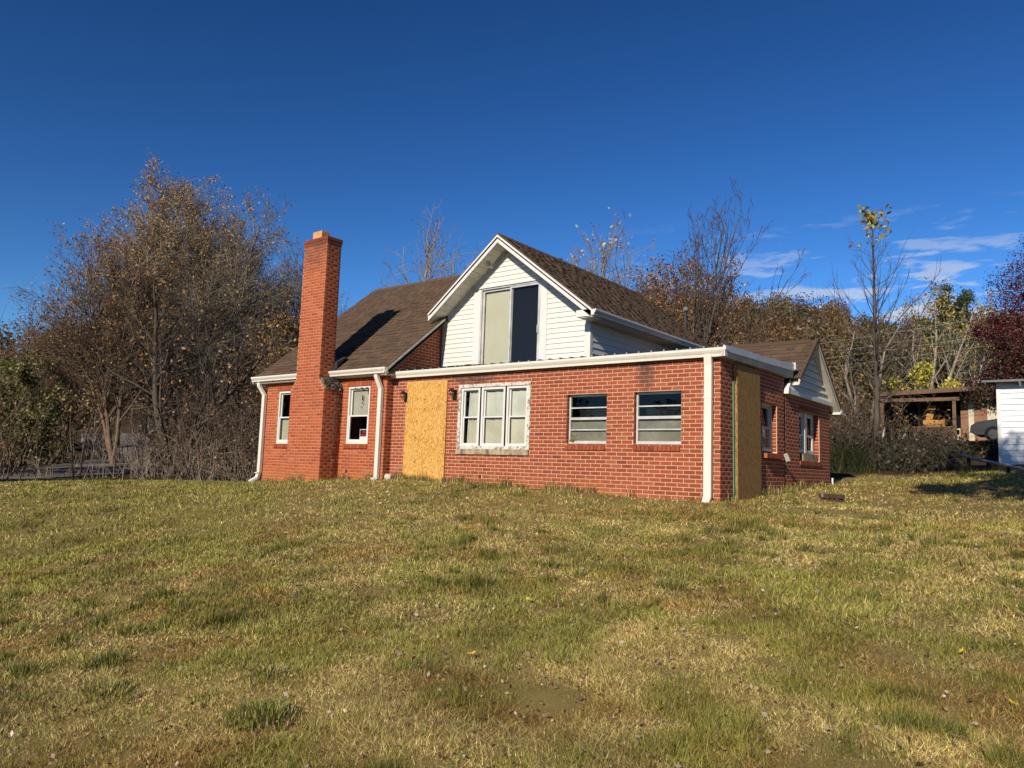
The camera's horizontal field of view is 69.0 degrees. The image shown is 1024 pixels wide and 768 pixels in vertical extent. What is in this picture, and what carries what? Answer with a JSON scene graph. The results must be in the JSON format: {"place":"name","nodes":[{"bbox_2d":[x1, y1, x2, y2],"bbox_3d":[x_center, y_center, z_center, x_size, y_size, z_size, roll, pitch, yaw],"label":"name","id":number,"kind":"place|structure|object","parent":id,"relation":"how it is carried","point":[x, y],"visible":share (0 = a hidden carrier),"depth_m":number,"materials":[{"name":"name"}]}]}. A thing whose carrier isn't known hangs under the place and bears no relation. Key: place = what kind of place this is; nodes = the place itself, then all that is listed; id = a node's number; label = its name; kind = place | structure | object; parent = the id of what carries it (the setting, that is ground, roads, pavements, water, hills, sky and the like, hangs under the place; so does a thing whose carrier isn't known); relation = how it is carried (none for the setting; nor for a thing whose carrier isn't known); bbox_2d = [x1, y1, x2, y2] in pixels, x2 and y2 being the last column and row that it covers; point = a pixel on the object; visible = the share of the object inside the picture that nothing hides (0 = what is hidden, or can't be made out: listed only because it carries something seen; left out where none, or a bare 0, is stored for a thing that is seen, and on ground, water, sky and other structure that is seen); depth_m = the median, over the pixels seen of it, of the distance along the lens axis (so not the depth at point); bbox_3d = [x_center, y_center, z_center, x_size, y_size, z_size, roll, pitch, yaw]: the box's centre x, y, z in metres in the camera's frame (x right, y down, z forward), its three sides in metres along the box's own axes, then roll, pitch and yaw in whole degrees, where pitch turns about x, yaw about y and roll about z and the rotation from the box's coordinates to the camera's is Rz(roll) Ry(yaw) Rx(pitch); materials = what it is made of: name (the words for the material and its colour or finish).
{"place":"outdoors","nodes":[
{"label":"outdoors","id":0,"kind":"place"},
{"bbox_2d":[0,433,162,479],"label":"road","id":1,"kind":"structure","parent":0,"point":[60,469],"depth_m":36.12,"materials":[{"name":"grey asphalt"}]},
{"bbox_2d":[0,617,1023,767],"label":"lawn grass","id":2,"kind":"structure","parent":0,"point":[890,717],"depth_m":3.98,"materials":[{"name":"green plant"}]},
{"bbox_2d":[0,340,1023,767],"bbox_3d":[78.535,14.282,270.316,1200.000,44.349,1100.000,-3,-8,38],"label":"ground","id":3,"kind":"structure","parent":0,"point":[550,702],"depth_m":5.23,"materials":[{"name":"green plant"}]},
{"bbox_2d":[0,273,69,481],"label":"roadside thicket","id":4,"kind":"object","parent":3,"relation":"on","point":[3,455],"visible":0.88,"depth_m":27.73,"materials":[{"name":"brown plant"}]},
{"bbox_2d":[0,297,76,465],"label":"bare tree","id":5,"kind":"object","parent":3,"relation":"on","point":[27,342],"visible":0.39,"depth_m":38.33,"materials":[{"name":"brown plant"}]},
{"bbox_2d":[0,350,83,472],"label":"green shrub","id":6,"kind":"object","parent":3,"relation":"on","point":[24,374],"visible":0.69,"depth_m":31.16,"materials":[{"name":"green plant"}]},
{"bbox_2d":[16,296,130,464],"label":"bare tree","id":7,"kind":"object","parent":3,"relation":"on","point":[66,424],"visible":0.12,"depth_m":42.43,"materials":[{"name":"brown plant"}]},
{"bbox_2d":[54,382,107,480],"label":"sapling","id":8,"kind":"object","parent":3,"relation":"on","point":[95,406],"visible":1,"depth_m":26.02,"materials":[{"name":"brown plant"}]},
{"bbox_2d":[6,219,201,464],"bbox_3d":[-21.917,-2.096,39.268,9.436,13.078,9.321,-3,-8,38],"label":"tulip poplar tree","id":9,"kind":"object","parent":3,"relation":"on","point":[85,343],"visible":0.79,"depth_m":38.89,"materials":[{"name":"brown plant"}]},
{"bbox_2d":[72,675,135,703],"bbox_3d":[-2.474,1.842,4.536,0.409,0.115,0.342,-3,-8,38],"label":"grass tuft","id":10,"kind":"object","parent":3,"relation":"on","point":[113,685],"visible":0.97,"depth_m":4.52,"materials":[{"name":"green plant"}]},
{"bbox_2d":[14,411,257,481],"bbox_3d":[-13.665,2.331,28.129,10.596,3.267,6.746,-2,-8,33],"label":"pale brush","id":11,"kind":"object","parent":3,"relation":"on","point":[212,470],"visible":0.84,"depth_m":28.09,"materials":[{"name":"brown plant"}]},
{"bbox_2d":[0,317,277,480],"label":"brown thicket","id":12,"kind":"object","parent":3,"relation":"on","point":[242,427],"visible":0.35,"depth_m":33.86,"materials":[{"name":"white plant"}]},
{"bbox_2d":[37,152,247,462],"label":"tulip poplar tree","id":13,"kind":"object","parent":3,"relation":"on","point":[178,204],"visible":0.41,"depth_m":42.77,"materials":[{"name":"brown plant"}]},
{"bbox_2d":[91,260,300,474],"bbox_3d":[-13.277,-0.767,33.011,11.436,10.127,6.009,-3,-8,38],"label":"dark trunk tree","id":14,"kind":"object","parent":3,"relation":"on","point":[157,393],"visible":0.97,"depth_m":33.81,"materials":[{"name":"brown plant"}]},
{"bbox_2d":[92,180,301,459],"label":"tulip poplar tree","id":15,"kind":"object","parent":3,"relation":"on","point":[243,302],"visible":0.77,"depth_m":41.46,"materials":[{"name":"brown plant"}]},
{"bbox_2d":[208,242,297,456],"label":"bare tree","id":16,"kind":"object","parent":3,"relation":"on","point":[239,405],"visible":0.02,"depth_m":46.53,"materials":[{"name":"brown plant"}]},
{"bbox_2d":[222,695,303,733],"bbox_3d":[-1.346,1.776,4.037,0.510,0.118,0.413,-3,-8,38],"label":"grass tuft","id":17,"kind":"object","parent":3,"relation":"on","point":[255,709],"visible":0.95,"depth_m":4.00,"materials":[{"name":"green plant"}]},
{"bbox_2d":[244,660,300,688],"bbox_3d":[-1.496,1.810,4.661,0.406,0.109,0.335,-3,-8,38],"label":"grass tuft","id":18,"kind":"object","parent":3,"relation":"on","point":[258,668],"visible":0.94,"depth_m":4.66,"materials":[{"name":"green plant"}]},
{"bbox_2d":[220,232,351,418],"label":"amber leaf tree","id":19,"kind":"object","parent":3,"relation":"on","point":[284,350],"visible":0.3,"depth_m":41.48,"materials":[{"name":"brown plant"}]},
{"bbox_2d":[384,474,391,479],"bbox_3d":[-2.624,1.988,15.772,0.180,0.176,0.137,-3,-8,38],"label":"grey stone","id":20,"kind":"object","parent":3,"relation":"on","point":[387,476],"visible":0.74,"depth_m":15.72,"materials":[{"name":"grey stone"}]},
{"bbox_2d":[377,200,483,286],"bbox_3d":[-4.428,-2.220,37.024,5.931,13.880,7.773,5,-7,-23],"label":"bare tree","id":21,"kind":"object","parent":3,"relation":"on","point":[427,265],"visible":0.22,"depth_m":35.99,"materials":[{"name":"grey plant"}]},
{"bbox_2d":[0,505,1023,705],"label":"lawn grass","id":22,"kind":"structure","parent":3,"relation":"on","point":[487,554],"depth_m":6.71,"materials":[{"name":"green"}]},
{"bbox_2d":[0,464,1023,563],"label":"lawn grass","id":23,"kind":"structure","parent":3,"relation":"on","point":[212,485],"depth_m":12.65,"materials":[{"name":"green"}]},
{"bbox_2d":[0,284,1023,425],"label":"hillside forest","id":24,"kind":"object","parent":3,"relation":"on","point":[797,321],"visible":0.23,"depth_m":76.06,"materials":[{"name":"brown plant"}]},
{"bbox_2d":[0,467,1023,767],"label":"fallen leaves","id":25,"kind":"object","parent":3,"relation":"on","point":[444,703],"visible":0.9,"depth_m":5.07,"materials":[{"name":"brown plant"}]},
{"bbox_2d":[257,470,828,501],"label":"wall foot weeds","id":26,"kind":"object","parent":3,"relation":"on","point":[795,487],"depth_m":14.35,"materials":[{"name":"green plant"}]},
{"bbox_2d":[248,230,842,502],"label":"brick house","id":27,"kind":"structure","parent":3,"relation":"on","point":[500,357],"depth_m":15.29,"materials":[{"name":"brick"}]},
{"bbox_2d":[276,391,290,442],"bbox_3d":[-5.343,0.827,18.292,0.735,1.282,0.435,-3,-8,38],"label":"window","id":28,"kind":"structure","parent":27,"relation":"in","point":[284,397],"depth_m":18.34,"materials":[{"name":"white glass"}]},
{"bbox_2d":[346,386,369,443],"bbox_3d":[-3.276,0.704,16.679,0.735,1.276,0.444,-3,-8,38],"label":"window","id":29,"kind":"structure","parent":27,"relation":"in","point":[359,396],"depth_m":16.70,"materials":[{"name":"white glass"}]},
{"bbox_2d":[359,429,366,438],"bbox_3d":[-3.258,1.112,16.441,0.310,0.225,0.008,-3,-8,38],"label":"warning sign","id":30,"kind":"object","parent":29,"relation":"attached to","point":[363,433],"visible":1,"depth_m":16.47,"materials":[{"name":"white paper"}]},
{"bbox_2d":[402,380,447,481],"bbox_3d":[-1.810,1.029,15.419,1.181,2.212,0.017,-3,-8,38],"label":"boarded door","id":31,"kind":"structure","parent":27,"relation":"in","point":[426,404],"depth_m":15.40,"materials":[{"name":"wood"}]},
{"bbox_2d":[456,381,530,449],"bbox_3d":[-0.219,0.645,14.555,1.892,1.379,0.522,-3,-8,38],"label":"triple window","id":32,"kind":"structure","parent":27,"relation":"in","point":[490,415],"depth_m":14.44,"materials":[{"name":"glass"}]},
{"bbox_2d":[478,280,540,363],"bbox_3d":[-0.041,-1.137,16.216,1.670,2.092,0.125,-3,-8,38],"label":"sliding window","id":33,"kind":"structure","parent":27,"relation":"in","point":[511,314],"depth_m":16.26,"materials":[{"name":"glass"}]},
{"bbox_2d":[569,394,606,443],"bbox_3d":[1.458,0.641,13.265,0.935,0.980,0.380,-3,-8,38],"label":"hopper window","id":34,"kind":"structure","parent":27,"relation":"in","point":[587,412],"depth_m":13.29,"materials":[{"name":"glass"}]},
{"bbox_2d":[636,391,681,444],"bbox_3d":[2.536,0.583,12.425,0.965,0.980,0.380,-3,-8,38],"label":"hopper window","id":35,"kind":"structure","parent":27,"relation":"in","point":[658,414],"depth_m":12.47,"materials":[{"name":"glass"}]},
{"bbox_2d":[734,365,761,500],"bbox_3d":[3.910,0.837,12.347,0.048,2.230,1.140,-3,-8,38],"label":"boarded door","id":36,"kind":"structure","parent":27,"relation":"in","point":[748,484],"depth_m":12.27,"materials":[{"name":"beige wood"}]},
{"bbox_2d":[762,403,771,452],"bbox_3d":[4.384,0.784,13.453,0.365,0.945,0.840,-3,-8,38],"label":"window","id":37,"kind":"structure","parent":27,"relation":"in","point":[766,409],"depth_m":13.63,"materials":[{"name":"white glass"}]},
{"bbox_2d":[784,407,816,461],"bbox_3d":[5.848,1.078,15.242,0.430,1.090,1.430,-3,-8,38],"label":"double window","id":38,"kind":"structure","parent":27,"relation":"in","point":[805,420],"depth_m":15.19,"materials":[{"name":"paint"}]},
{"bbox_2d":[559,486,573,493],"bbox_3d":[0.923,1.804,12.745,0.335,0.164,0.272,-3,-8,38],"label":"grass tuft","id":39,"kind":"object","parent":3,"relation":"on","point":[566,490],"visible":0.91,"depth_m":12.71,"materials":[{"name":"green"}]},
{"bbox_2d":[566,207,691,315],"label":"nearly bare tree","id":40,"kind":"object","parent":3,"relation":"on","point":[604,252],"visible":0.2,"depth_m":41.84,"materials":[{"name":"grey plant"}]},
{"bbox_2d":[618,240,753,346],"bbox_3d":[8.251,-1.919,38.046,7.622,11.529,6.377,0,-7,15],"label":"brown leaf tree","id":41,"kind":"object","parent":3,"relation":"on","point":[667,305],"visible":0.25,"depth_m":37.93,"materials":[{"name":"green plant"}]},
{"bbox_2d":[584,176,810,346],"bbox_3d":[7.179,-2.610,30.423,9.236,11.753,5.284,0,-7,18],"label":"bare tree","id":42,"kind":"object","parent":3,"relation":"on","point":[706,338],"visible":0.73,"depth_m":29.85,"materials":[{"name":"brown plant"}]},
{"bbox_2d":[783,486,797,494],"bbox_3d":[4.962,1.888,13.325,0.314,0.174,0.259,-3,-8,38],"label":"grass tuft","id":43,"kind":"object","parent":3,"relation":"on","point":[787,491],"visible":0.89,"depth_m":13.34,"materials":[{"name":"green"}]},
{"bbox_2d":[818,493,844,501],"bbox_3d":[5.300,1.898,12.359,0.122,0.146,0.470,4,-7,-20],"label":"slotted block","id":44,"kind":"object","parent":3,"relation":"on","point":[833,497],"depth_m":12.27,"materials":[{"name":"stone"}]},
{"bbox_2d":[830,436,885,473],"bbox_3d":[8.878,1.861,20.014,3.119,1.175,2.836,5,-7,-23],"label":"reed clump","id":45,"kind":"object","parent":3,"relation":"on","point":[847,462],"visible":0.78,"depth_m":19.71,"materials":[{"name":"green plant"}]},
{"bbox_2d":[825,299,931,439],"bbox_3d":[17.445,-0.652,36.877,5.772,7.487,3.786,-3,-8,38],"label":"pale trunk tree","id":46,"kind":"object","parent":3,"relation":"on","point":[861,375],"visible":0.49,"depth_m":37.18,"materials":[{"name":"beige plant"}]},
{"bbox_2d":[810,203,950,442],"bbox_3d":[14.074,-2.216,28.233,5.050,9.580,5.072,2,-6,2],"label":"slim tree","id":47,"kind":"object","parent":3,"relation":"on","point":[870,216],"visible":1,"depth_m":28.23,"materials":[{"name":"brown plant"}]},
{"bbox_2d":[829,353,960,441],"bbox_3d":[17.631,0.887,38.654,9.829,5.618,15.294,-3,-8,38],"label":"roadside brush","id":48,"kind":"object","parent":3,"relation":"on","point":[870,421],"visible":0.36,"depth_m":35.47,"materials":[{"name":"brown plant"}]},
{"bbox_2d":[830,378,998,473],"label":"bank undergrowth","id":49,"kind":"object","parent":3,"relation":"on","point":[923,455],"visible":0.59,"depth_m":21.59,"materials":[{"name":"brown plant"}]},
{"bbox_2d":[880,358,964,436],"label":"yellow maple","id":50,"kind":"object","parent":3,"relation":"on","point":[925,368],"visible":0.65,"depth_m":36.77,"materials":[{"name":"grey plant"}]},
{"bbox_2d":[853,386,996,442],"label":"neighbour house","id":51,"kind":"structure","parent":3,"relation":"on","point":[962,417],"depth_m":35.03,"materials":[{"name":"brown wood"}]},
{"bbox_2d":[926,405,936,419],"bbox_3d":[19.984,1.985,35.520,0.480,2.000,0.360,-3,-8,38],"label":"folding table","id":52,"kind":"object","parent":51,"relation":"on","point":[930,411],"visible":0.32,"depth_m":35.59,"materials":[{"name":"brown wood"}]},
{"bbox_2d":[922,420,947,440],"bbox_3d":[19.903,2.322,35.050,1.000,1.220,0.600,-3,-8,38],"label":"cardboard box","id":53,"kind":"object","parent":51,"relation":"on","point":[936,423],"visible":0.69,"depth_m":34.86,"materials":[{"name":"brown cardboard"}]},
{"bbox_2d":[881,275,994,397],"bbox_3d":[21.956,-1.345,38.343,5.150,8.778,4.640,-3,-8,38],"label":"pale trunk tree","id":54,"kind":"object","parent":3,"relation":"on","point":[936,322],"visible":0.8,"depth_m":38.33,"materials":[{"name":"green plant"}]},
{"bbox_2d":[909,278,996,397],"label":"tree","id":55,"kind":"object","parent":3,"relation":"on","point":[966,295],"visible":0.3,"depth_m":46.08,"materials":[{"name":"green plant"}]},
{"bbox_2d":[920,289,1009,386],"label":"yellow maple","id":56,"kind":"object","parent":3,"relation":"on","point":[977,355],"visible":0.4,"depth_m":40.36,"materials":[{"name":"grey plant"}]},
{"bbox_2d":[970,419,997,440],"bbox_3d":[21.628,1.693,30.787,4.527,1.500,1.773,-3,-8,38],"label":"parked car","id":57,"kind":"object","parent":3,"relation":"on","point":[987,428],"visible":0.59,"depth_m":31.09,"materials":[{"name":"paint"}]},
{"bbox_2d":[954,453,1023,472],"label":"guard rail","id":58,"kind":"object","parent":3,"relation":"on","point":[989,463],"visible":0.86,"depth_m":17.63,"materials":[{"name":"metal"}]},
{"bbox_2d":[959,234,1023,415],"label":"dark red tree","id":59,"kind":"object","parent":3,"relation":"on","point":[1001,345],"visible":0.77,"depth_m":21.45,"materials":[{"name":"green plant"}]},
{"bbox_2d":[982,379,1023,465],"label":"white shed","id":60,"kind":"structure","parent":3,"relation":"on","point":[1010,406],"depth_m":18.19,"materials":[{"name":"white wood"}]},
{"bbox_2d":[0,0,1023,350],"label":"sky","id":61,"kind":"structure","parent":0,"point":[528,120],"materials":[{"name":"blue"}]},
{"bbox_2d":[826,337,975,358],"bbox_3d":[12.743,-1.276,32.862,29.364,2.965,0.015,-2,-7,29],"label":"power line","id":62,"kind":"object","parent":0,"point":[912,346],"visible":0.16,"depth_m":30.65,"materials":[{"name":"grey metal"}]},
{"bbox_2d":[828,346,982,367],"bbox_3d":[12.729,-0.878,32.818,29.364,2.965,0.015,-2,-7,29],"label":"power line","id":63,"kind":"object","parent":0,"point":[910,356],"visible":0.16,"depth_m":30.71,"materials":[{"name":"grey metal"}]},
{"bbox_2d":[821,311,1019,343],"bbox_3d":[12.767,-1.996,32.944,29.364,3.217,0.017,-2,-7,29],"label":"power line","id":64,"kind":"object","parent":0,"point":[911,329],"visible":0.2,"depth_m":30.74,"materials":[{"name":"grey metal"}]},
{"bbox_2d":[823,338,1023,351],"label":"power line","id":65,"kind":"object","parent":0,"point":[906,347],"visible":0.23,"depth_m":30.77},
{"bbox_2d":[826,322,1021,352],"bbox_3d":[13.003,-1.654,33.223,29.364,3.115,0.015,-2,-7,29],"label":"power line","id":66,"kind":"object","parent":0,"point":[907,340],"visible":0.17,"depth_m":31.17,"materials":[{"name":"grey metal"}]}
]}

